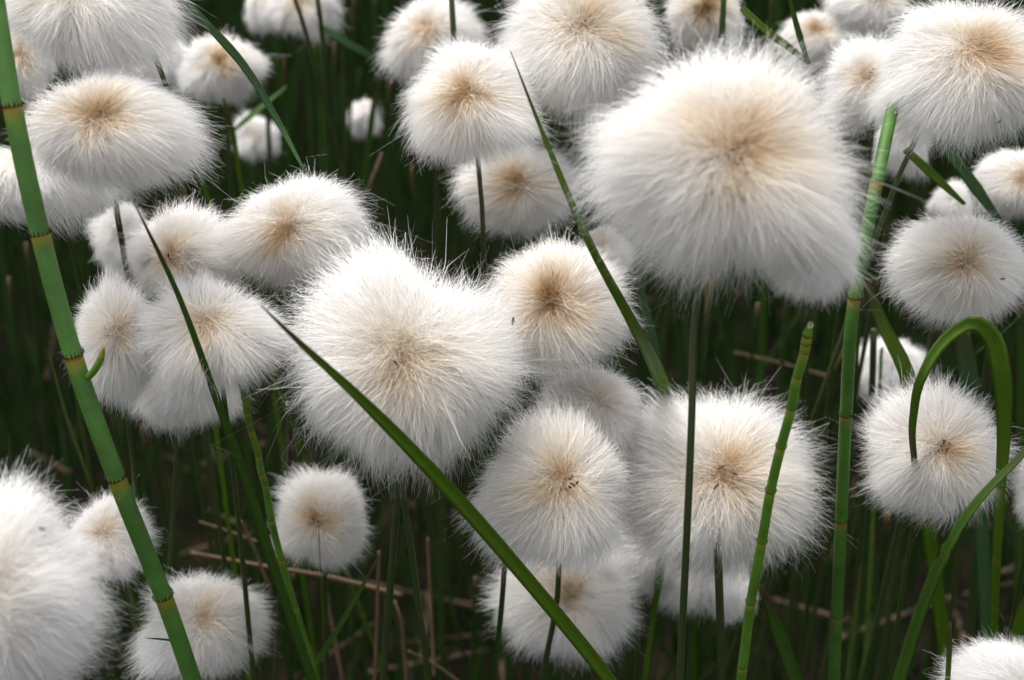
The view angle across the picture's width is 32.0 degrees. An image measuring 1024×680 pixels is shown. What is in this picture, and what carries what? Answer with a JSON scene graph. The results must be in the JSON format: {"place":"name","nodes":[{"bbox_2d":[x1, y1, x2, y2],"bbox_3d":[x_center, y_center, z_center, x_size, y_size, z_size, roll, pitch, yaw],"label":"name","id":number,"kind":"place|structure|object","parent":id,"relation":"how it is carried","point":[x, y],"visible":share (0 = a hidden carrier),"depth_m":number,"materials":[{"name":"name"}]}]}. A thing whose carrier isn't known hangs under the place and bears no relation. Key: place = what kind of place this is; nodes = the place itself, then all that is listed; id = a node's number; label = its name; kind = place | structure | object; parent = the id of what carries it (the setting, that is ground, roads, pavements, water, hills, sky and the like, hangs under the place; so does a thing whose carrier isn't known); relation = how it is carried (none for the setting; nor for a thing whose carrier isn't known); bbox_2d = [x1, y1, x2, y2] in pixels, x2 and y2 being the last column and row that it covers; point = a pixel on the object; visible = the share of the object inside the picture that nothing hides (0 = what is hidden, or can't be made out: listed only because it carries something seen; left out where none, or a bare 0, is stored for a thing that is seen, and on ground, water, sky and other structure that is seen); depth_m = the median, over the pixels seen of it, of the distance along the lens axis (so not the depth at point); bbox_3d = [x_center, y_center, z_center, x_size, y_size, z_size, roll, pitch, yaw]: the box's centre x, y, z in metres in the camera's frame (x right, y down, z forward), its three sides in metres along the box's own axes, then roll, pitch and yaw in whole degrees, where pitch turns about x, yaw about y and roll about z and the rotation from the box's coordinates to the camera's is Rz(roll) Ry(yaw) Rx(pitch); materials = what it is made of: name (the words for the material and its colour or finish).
{"place":"outdoors","nodes":[
{"label":"outdoors","id":0,"kind":"place"},
{"bbox_2d":[0,0,1023,679],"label":"ground","id":1,"kind":"structure","parent":0,"point":[202,564],"depth_m":0.65,"materials":[{"name":"plant"}]},
{"bbox_2d":[7,277,34,496],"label":"sedge stalk","id":2,"kind":"object","parent":1,"relation":"on","point":[19,375],"visible":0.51,"depth_m":0.48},
{"bbox_2d":[25,242,72,678],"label":"sedge stalk","id":3,"kind":"object","parent":1,"relation":"on","point":[38,365],"visible":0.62,"depth_m":0.47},
{"bbox_2d":[0,145,136,679],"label":"cotton grass plant","id":4,"kind":"object","parent":1,"relation":"on","point":[10,197],"visible":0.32,"depth_m":0.32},
{"bbox_2d":[0,449,143,679],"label":"cotton grass plant","id":5,"kind":"object","parent":1,"relation":"on","point":[45,616],"visible":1,"depth_m":0.26,"materials":[{"name":"plant"}]},
{"bbox_2d":[10,27,176,679],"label":"cotton grass plant","id":6,"kind":"object","parent":1,"relation":"on","point":[30,75],"visible":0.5,"depth_m":0.34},
{"bbox_2d":[0,0,201,679],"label":"horsetail","id":7,"kind":"object","parent":1,"relation":"on","point":[73,351],"visible":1,"depth_m":0.29},
{"bbox_2d":[50,357,159,678],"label":"grass blade","id":8,"kind":"object","parent":1,"relation":"on","point":[83,465],"visible":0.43,"depth_m":0.39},
{"bbox_2d":[5,0,209,192],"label":"cotton grass plant","id":9,"kind":"object","parent":1,"relation":"on","point":[98,32],"visible":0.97,"depth_m":0.29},
{"bbox_2d":[66,480,164,678],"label":"cotton grass plant","id":10,"kind":"object","parent":1,"relation":"on","point":[106,514],"visible":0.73,"depth_m":0.34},
{"bbox_2d":[2,63,237,583],"bbox_3d":[-0.087,0.043,0.406,0.043,0.285,0.122,-17,41,-20],"label":"cotton grass plant","id":11,"kind":"object","parent":1,"relation":"on","point":[114,130],"visible":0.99,"depth_m":0.29,"materials":[{"name":"plant"}]},
{"bbox_2d":[63,250,177,679],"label":"cotton grass plant","id":12,"kind":"object","parent":1,"relation":"on","point":[105,318],"visible":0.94,"depth_m":0.32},
{"bbox_2d":[82,193,184,584],"bbox_3d":[-0.081,0.060,0.434,0.016,0.223,0.018,-17,41,-21],"label":"cotton grass plant","id":13,"kind":"object","parent":1,"relation":"on","point":[106,241],"visible":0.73,"depth_m":0.37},
{"bbox_2d":[141,424,153,620],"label":"sedge stalk","id":14,"kind":"object","parent":1,"relation":"on","point":[145,467],"visible":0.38,"depth_m":0.44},
{"bbox_2d":[101,49,233,679],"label":"cotton grass plant","id":15,"kind":"object","parent":1,"relation":"on","point":[198,474],"visible":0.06,"depth_m":0.43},
{"bbox_2d":[112,191,250,679],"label":"cotton grass plant","id":16,"kind":"object","parent":1,"relation":"on","point":[179,234],"visible":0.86,"depth_m":0.33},
{"bbox_2d":[114,371,255,679],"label":"cotton grass plant","id":17,"kind":"object","parent":1,"relation":"on","point":[154,409],"visible":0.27,"depth_m":0.34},
{"bbox_2d":[155,33,222,583],"bbox_3d":[-0.083,0.013,0.495,0.015,0.222,0.014,-10,39,-13],"label":"cotton grass plant","id":18,"kind":"object","parent":1,"relation":"on","point":[170,80],"visible":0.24,"depth_m":0.50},
{"bbox_2d":[109,566,281,679],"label":"cotton grass plant","id":19,"kind":"object","parent":1,"relation":"on","point":[212,614],"visible":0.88,"depth_m":0.35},
{"bbox_2d":[117,255,307,679],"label":"cotton grass plant","id":20,"kind":"object","parent":1,"relation":"on","point":[236,334],"visible":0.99,"depth_m":0.30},
{"bbox_2d":[178,183,250,679],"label":"grass blade","id":21,"kind":"object","parent":1,"relation":"on","point":[183,192],"visible":0.5,"depth_m":0.39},
{"bbox_2d":[134,204,316,679],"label":"grass blade","id":22,"kind":"object","parent":1,"relation":"on","point":[262,531],"visible":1,"depth_m":0.32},
{"bbox_2d":[169,27,289,679],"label":"cotton grass plant","id":23,"kind":"object","parent":1,"relation":"on","point":[217,72],"visible":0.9,"depth_m":0.41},
{"bbox_2d":[217,86,286,145],"bbox_3d":[-0.066,-0.057,0.450,0.018,0.014,0.006,0,38,0],"label":"grass blade","id":24,"kind":"object","parent":1,"relation":"on","point":[250,116],"visible":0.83,"depth_m":0.45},
{"bbox_2d":[240,0,291,582],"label":"cotton grass plant","id":25,"kind":"object","parent":1,"relation":"on","point":[254,14],"visible":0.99,"depth_m":0.46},
{"bbox_2d":[152,51,388,679],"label":"grass blade","id":26,"kind":"object","parent":1,"relation":"on","point":[208,200],"visible":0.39,"depth_m":0.39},
{"bbox_2d":[222,98,319,675],"bbox_3d":[-0.060,0.032,0.469,0.010,0.220,0.002,0,38,0],"label":"grass blade","id":27,"kind":"object","parent":1,"relation":"on","point":[234,141],"visible":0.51,"depth_m":0.45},
{"bbox_2d":[231,108,314,577],"bbox_3d":[-0.071,0.005,0.545,0.017,0.173,0.017,0,38,0],"label":"cotton grass plant","id":28,"kind":"object","parent":1,"relation":"on","point":[251,139],"visible":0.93,"depth_m":0.49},
{"bbox_2d":[271,55,285,610],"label":"sedge stalk","id":29,"kind":"object","parent":1,"relation":"on","point":[281,177],"visible":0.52,"depth_m":0.50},
{"bbox_2d":[238,382,319,679],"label":"horsetail","id":30,"kind":"object","parent":1,"relation":"on","point":[264,484],"visible":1,"depth_m":0.34},
{"bbox_2d":[202,155,387,679],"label":"cotton grass plant","id":31,"kind":"object","parent":1,"relation":"on","point":[270,231],"visible":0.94,"depth_m":0.33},
{"bbox_2d":[191,551,401,597],"bbox_3d":[-0.049,0.053,0.406,0.047,0.017,0.004,0,38,0],"label":"dry straw","id":32,"kind":"object","parent":1,"relation":"on","point":[336,578],"visible":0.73,"depth_m":0.41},
{"bbox_2d":[257,0,347,640],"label":"cotton grass plant","id":33,"kind":"object","parent":1,"relation":"on","point":[282,13],"visible":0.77,"depth_m":0.44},
{"bbox_2d":[310,37,332,593],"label":"sedge stalk","id":34,"kind":"object","parent":1,"relation":"on","point":[316,166],"visible":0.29,"depth_m":0.47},
{"bbox_2d":[316,37,329,287],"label":"sedge stalk","id":35,"kind":"object","parent":1,"relation":"on","point":[324,174],"visible":0.4,"depth_m":0.67,"materials":[{"name":"green plant"}]},
{"bbox_2d":[268,460,379,679],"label":"cotton grass plant","id":36,"kind":"object","parent":1,"relation":"on","point":[333,507],"visible":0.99,"depth_m":0.36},
{"bbox_2d":[331,42,335,474],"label":"sedge stalk","id":37,"kind":"object","parent":1,"relation":"on","point":[334,101],"visible":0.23,"depth_m":0.51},
{"bbox_2d":[328,596,343,679],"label":"dry straw","id":38,"kind":"object","parent":1,"relation":"on","point":[339,664],"visible":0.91,"depth_m":0.40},
{"bbox_2d":[315,0,356,679],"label":"sedge stalk","id":39,"kind":"object","parent":1,"relation":"on","point":[328,162],"visible":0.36,"depth_m":0.42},
{"bbox_2d":[318,26,392,67],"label":"grass blade","id":40,"kind":"object","parent":39,"relation":"attached to","point":[351,45],"visible":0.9,"depth_m":0.42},
{"bbox_2d":[303,559,377,679],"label":"grass blade","id":41,"kind":"object","parent":1,"relation":"on","point":[337,629],"visible":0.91,"depth_m":0.36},
{"bbox_2d":[341,0,353,566],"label":"sedge stalk","id":42,"kind":"object","parent":1,"relation":"on","point":[344,105],"visible":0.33,"depth_m":0.48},
{"bbox_2d":[340,0,354,461],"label":"sedge stalk","id":43,"kind":"object","parent":1,"relation":"on","point":[351,87],"visible":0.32,"depth_m":0.50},
{"bbox_2d":[323,74,376,477],"bbox_3d":[-0.051,0.002,0.536,0.030,0.185,0.003,0,38,0],"label":"grass blade","id":44,"kind":"object","parent":1,"relation":"on","point":[369,134],"visible":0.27,"depth_m":0.49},
{"bbox_2d":[373,551,380,679],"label":"dry straw","id":45,"kind":"object","parent":1,"relation":"on","point":[376,621],"visible":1,"depth_m":0.38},
{"bbox_2d":[347,97,412,529],"bbox_3d":[-0.041,-0.005,0.566,0.015,0.163,0.018,0,38,0],"label":"cotton grass plant","id":46,"kind":"object","parent":1,"relation":"on","point":[360,114],"visible":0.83,"depth_m":0.52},
{"bbox_2d":[293,0,468,679],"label":"sedge stalk","id":47,"kind":"object","parent":1,"relation":"on","point":[343,179],"visible":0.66,"depth_m":0.49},
{"bbox_2d":[373,0,393,505],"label":"sedge stalk","id":48,"kind":"object","parent":1,"relation":"on","point":[379,136],"visible":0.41,"depth_m":0.53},
{"bbox_2d":[383,58,388,257],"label":"stalk","id":49,"kind":"object","parent":1,"relation":"on","point":[386,191],"visible":0.45,"depth_m":0.59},
{"bbox_2d":[387,77,400,565],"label":"sedge stalk","id":50,"kind":"object","parent":1,"relation":"on","point":[390,167],"visible":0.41,"depth_m":0.50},
{"bbox_2d":[218,208,572,679],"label":"cotton grass plant","id":51,"kind":"object","parent":1,"relation":"on","point":[443,383],"visible":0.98,"depth_m":0.30,"materials":[{"name":"plant"}]},
{"bbox_2d":[397,471,431,679],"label":"sedge stalk","id":52,"kind":"object","parent":1,"relation":"on","point":[415,578],"visible":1,"depth_m":0.34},
{"bbox_2d":[410,164,435,633],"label":"sedge stalk","id":53,"kind":"object","parent":1,"relation":"on","point":[416,256],"visible":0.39,"depth_m":0.48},
{"bbox_2d":[427,538,435,676],"bbox_3d":[-0.019,0.063,0.420,0.002,0.032,0.015,0,38,0],"label":"dry straw","id":54,"kind":"object","parent":1,"relation":"on","point":[431,618],"visible":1,"depth_m":0.42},
{"bbox_2d":[369,0,494,679],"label":"cotton grass plant","id":55,"kind":"object","parent":1,"relation":"on","point":[414,31],"visible":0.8,"depth_m":0.40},
{"bbox_2d":[261,305,617,679],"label":"grass blade","id":56,"kind":"object","parent":1,"relation":"on","point":[466,509],"visible":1,"depth_m":0.29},
{"bbox_2d":[374,27,559,679],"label":"cotton grass plant","id":57,"kind":"object","parent":1,"relation":"on","point":[473,103],"visible":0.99,"depth_m":0.33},
{"bbox_2d":[469,576,476,679],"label":"sedge stalk","id":58,"kind":"object","parent":1,"relation":"on","point":[473,629],"visible":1,"depth_m":0.45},
{"bbox_2d":[490,562,506,679],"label":"sedge stalk","id":59,"kind":"object","parent":1,"relation":"on","point":[499,624],"visible":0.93,"depth_m":0.35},
{"bbox_2d":[444,136,592,679],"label":"cotton grass plant","id":60,"kind":"object","parent":1,"relation":"on","point":[519,196],"visible":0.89,"depth_m":0.36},
{"bbox_2d":[30,2,1023,679],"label":"litter","id":61,"kind":"object","parent":1,"relation":"on","point":[468,604],"visible":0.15,"depth_m":0.57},
{"bbox_2d":[449,380,644,679],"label":"cotton grass plant","id":62,"kind":"object","parent":1,"relation":"on","point":[561,498],"visible":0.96,"depth_m":0.32,"materials":[{"name":"plant"}]},
{"bbox_2d":[461,217,646,679],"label":"cotton grass plant","id":63,"kind":"object","parent":1,"relation":"on","point":[582,313],"visible":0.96,"depth_m":0.32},
{"bbox_2d":[476,544,650,679],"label":"cotton grass plant","id":64,"kind":"object","parent":1,"relation":"on","point":[527,618],"visible":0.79,"depth_m":0.36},
{"bbox_2d":[477,0,683,679],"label":"cotton grass plant","id":65,"kind":"object","parent":1,"relation":"on","point":[580,54],"visible":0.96,"depth_m":0.34,"materials":[{"name":"plant"}]},
{"bbox_2d":[522,353,649,679],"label":"cotton grass plant","id":66,"kind":"object","parent":1,"relation":"on","point":[613,397],"visible":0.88,"depth_m":0.34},
{"bbox_2d":[562,225,639,677],"bbox_3d":[0.019,0.063,0.432,0.018,0.220,0.017,0,38,0],"label":"cotton grass plant","id":67,"kind":"object","parent":1,"relation":"on","point":[605,241],"visible":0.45,"depth_m":0.36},
{"bbox_2d":[510,50,696,679],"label":"grass blade","id":68,"kind":"object","parent":1,"relation":"on","point":[655,366],"visible":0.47,"depth_m":0.30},
{"bbox_2d":[604,523,673,679],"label":"cotton grass plant","id":69,"kind":"object","parent":1,"relation":"on","point":[642,575],"visible":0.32,"depth_m":0.38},
{"bbox_2d":[642,548,666,679],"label":"grass blade","id":70,"kind":"object","parent":1,"relation":"on","point":[656,594],"visible":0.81,"depth_m":0.39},
{"bbox_2d":[635,257,687,679],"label":"grass blade","id":71,"kind":"object","parent":1,"relation":"on","point":[648,326],"visible":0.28,"depth_m":0.37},
{"bbox_2d":[623,0,750,679],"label":"cotton grass plant","id":72,"kind":"object","parent":1,"relation":"on","point":[701,16],"visible":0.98,"depth_m":0.38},
{"bbox_2d":[636,553,746,679],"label":"cotton grass plant","id":73,"kind":"object","parent":1,"relation":"on","point":[700,602],"visible":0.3,"depth_m":0.39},
{"bbox_2d":[684,276,711,679],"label":"sedge stalk","id":74,"kind":"object","parent":1,"relation":"on","point":[704,345],"visible":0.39,"depth_m":0.36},
{"bbox_2d":[544,360,865,679],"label":"cotton grass plant","id":75,"kind":"object","parent":1,"relation":"on","point":[734,449],"visible":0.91,"depth_m":0.34,"materials":[{"name":"plant"}]},
{"bbox_2d":[708,560,758,660],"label":"cotton grass plant","id":76,"kind":"object","parent":1,"relation":"on","point":[740,613],"visible":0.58,"depth_m":0.40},
{"bbox_2d":[713,302,759,678],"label":"sedge stalk","id":77,"kind":"object","parent":1,"relation":"on","point":[752,349],"visible":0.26,"depth_m":0.47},
{"bbox_2d":[540,19,933,679],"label":"cotton grass plant","id":78,"kind":"object","parent":1,"relation":"on","point":[700,167],"visible":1,"depth_m":0.26,"materials":[{"name":"plant"}]},
{"bbox_2d":[753,0,775,551],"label":"sedge stalk","id":79,"kind":"object","parent":1,"relation":"on","point":[772,4],"visible":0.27,"depth_m":0.50,"materials":[{"name":"green plant"}]},
{"bbox_2d":[736,327,813,679],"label":"horsetail","id":80,"kind":"object","parent":1,"relation":"on","point":[778,456],"visible":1,"depth_m":0.30},
{"bbox_2d":[740,5,811,62],"bbox_3d":[0.051,-0.059,0.346,0.015,0.011,0.004,0,38,0],"label":"grass blade","id":81,"kind":"object","parent":1,"relation":"on","point":[762,27],"visible":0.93,"depth_m":0.34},
{"bbox_2d":[759,583,802,679],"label":"grass blade","id":82,"kind":"object","parent":1,"relation":"on","point":[785,651],"visible":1,"depth_m":0.34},
{"bbox_2d":[733,349,842,679],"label":"sedge stalk","id":83,"kind":"object","parent":1,"relation":"on","point":[769,571],"visible":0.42,"depth_m":0.42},
{"bbox_2d":[783,528,797,679],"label":"sedge stalk","id":84,"kind":"object","parent":1,"relation":"on","point":[791,597],"visible":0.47,"depth_m":0.44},
{"bbox_2d":[749,7,848,679],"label":"cotton grass plant","id":85,"kind":"object","parent":1,"relation":"on","point":[815,29],"visible":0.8,"depth_m":0.40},
{"bbox_2d":[788,0,810,68],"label":"grass blade","id":86,"kind":"object","parent":1,"relation":"on","point":[798,32],"visible":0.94,"depth_m":0.34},
{"bbox_2d":[757,218,876,652],"bbox_3d":[0.067,0.056,0.397,0.022,0.276,0.138,14,40,17],"label":"cotton grass plant","id":87,"kind":"object","parent":1,"relation":"on","point":[825,290],"visible":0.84,"depth_m":0.27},
{"bbox_2d":[753,0,931,679],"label":"cotton grass plant","id":88,"kind":"object","parent":1,"relation":"on","point":[860,17],"visible":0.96,"depth_m":0.38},
{"bbox_2d":[798,24,897,672],"bbox_3d":[0.068,0.043,0.424,0.026,0.262,0.025,0,38,0],"label":"cotton grass plant","id":89,"kind":"object","parent":1,"relation":"on","point":[851,59],"visible":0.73,"depth_m":0.35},
{"bbox_2d":[845,564,860,679],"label":"grass blade","id":90,"kind":"object","parent":1,"relation":"on","point":[851,643],"visible":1,"depth_m":0.38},
{"bbox_2d":[846,117,874,545],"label":"sedge stalk","id":91,"kind":"object","parent":1,"relation":"on","point":[869,155],"visible":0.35,"depth_m":0.38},
{"bbox_2d":[828,81,898,679],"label":"horsetail","id":92,"kind":"object","parent":1,"relation":"on","point":[845,414],"visible":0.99,"depth_m":0.31},
{"bbox_2d":[850,328,876,679],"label":"sedge stalk","id":93,"kind":"object","parent":1,"relation":"on","point":[871,392],"visible":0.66,"depth_m":0.40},
{"bbox_2d":[801,118,934,679],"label":"cotton grass plant","id":94,"kind":"object","parent":1,"relation":"on","point":[895,160],"visible":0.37,"depth_m":0.38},
{"bbox_2d":[863,346,882,667],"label":"grass stem","id":95,"kind":"object","parent":1,"relation":"on","point":[868,606],"visible":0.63,"depth_m":0.44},
{"bbox_2d":[726,0,1023,675],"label":"cotton grass plant","id":96,"kind":"object","parent":1,"relation":"on","point":[957,71],"visible":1,"depth_m":0.31,"materials":[{"name":"plant"}]},
{"bbox_2d":[867,511,890,679],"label":"sedge stalk","id":97,"kind":"object","parent":1,"relation":"on","point":[881,572],"visible":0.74,"depth_m":0.43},
{"bbox_2d":[819,333,943,679],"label":"cotton grass plant","id":98,"kind":"object","parent":1,"relation":"on","point":[890,375],"visible":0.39,"depth_m":0.44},
{"bbox_2d":[864,277,954,678],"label":"grass blade","id":99,"kind":"object","parent":1,"relation":"on","point":[899,355],"visible":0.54,"depth_m":0.37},
{"bbox_2d":[876,177,974,679],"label":"cotton grass plant","id":100,"kind":"object","parent":1,"relation":"on","point":[941,200],"visible":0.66,"depth_m":0.40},
{"bbox_2d":[833,360,1023,679],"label":"cotton grass plant","id":101,"kind":"object","parent":1,"relation":"on","point":[956,445],"visible":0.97,"depth_m":0.33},
{"bbox_2d":[903,147,965,205],"bbox_3d":[0.084,-0.032,0.354,0.014,0.012,0.004,0,38,0],"label":"grass blade","id":102,"kind":"object","parent":1,"relation":"on","point":[931,173],"visible":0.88,"depth_m":0.35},
{"bbox_2d":[861,195,1023,679],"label":"cotton grass plant","id":103,"kind":"object","parent":1,"relation":"on","point":[960,268],"visible":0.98,"depth_m":0.33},
{"bbox_2d":[945,621,951,679],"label":"grass blade","id":104,"kind":"object","parent":1,"relation":"on","point":[948,656],"visible":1,"depth_m":0.30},
{"bbox_2d":[892,448,1023,679],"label":"grass blade","id":105,"kind":"object","parent":1,"relation":"on","point":[908,649],"visible":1,"depth_m":0.32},
{"bbox_2d":[908,316,1012,646],"bbox_3d":[0.092,0.093,0.376,0.046,0.239,0.011,5,38,6],"label":"grass blade","id":106,"kind":"object","parent":1,"relation":"on","point":[989,334],"visible":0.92,"depth_m":0.32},
{"bbox_2d":[964,534,976,653],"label":"sedge stalk","id":107,"kind":"object","parent":1,"relation":"on","point":[971,610],"visible":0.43,"depth_m":0.44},
{"bbox_2d":[954,332,990,647],"bbox_3d":[0.113,0.080,0.424,0.045,0.201,0.001,12,40,15],"label":"grass blade","id":108,"kind":"object","parent":1,"relation":"on","point":[966,364],"visible":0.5,"depth_m":0.40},
{"bbox_2d":[938,141,1007,231],"bbox_3d":[0.091,-0.030,0.352,0.016,0.019,0.004,0,38,0],"label":"grass blade","id":109,"kind":"object","parent":1,"relation":"on","point":[973,184],"visible":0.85,"depth_m":0.35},
{"bbox_2d":[924,629,1023,679],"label":"cotton grass plant","id":110,"kind":"object","parent":1,"relation":"on","point":[1001,660],"visible":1,"depth_m":0.30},
{"bbox_2d":[938,146,1023,679],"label":"cotton grass plant","id":111,"kind":"object","parent":1,"relation":"on","point":[1002,183],"visible":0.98,"depth_m":0.36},
{"bbox_2d":[1006,460,1023,641],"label":"cotton grass plant","id":112,"kind":"object","parent":1,"relation":"on","point":[1019,487],"visible":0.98,"depth_m":0.34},
{"bbox_2d":[1008,596,1023,645],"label":"grass blade","id":113,"kind":"object","parent":1,"relation":"on","point":[1017,629],"visible":0.47,"depth_m":0.33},
{"bbox_2d":[1013,302,1023,606],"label":"sedge stalk","id":114,"kind":"object","parent":1,"relation":"on","point":[1019,442],"visible":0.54,"depth_m":0.42,"materials":[{"name":"green plant"}]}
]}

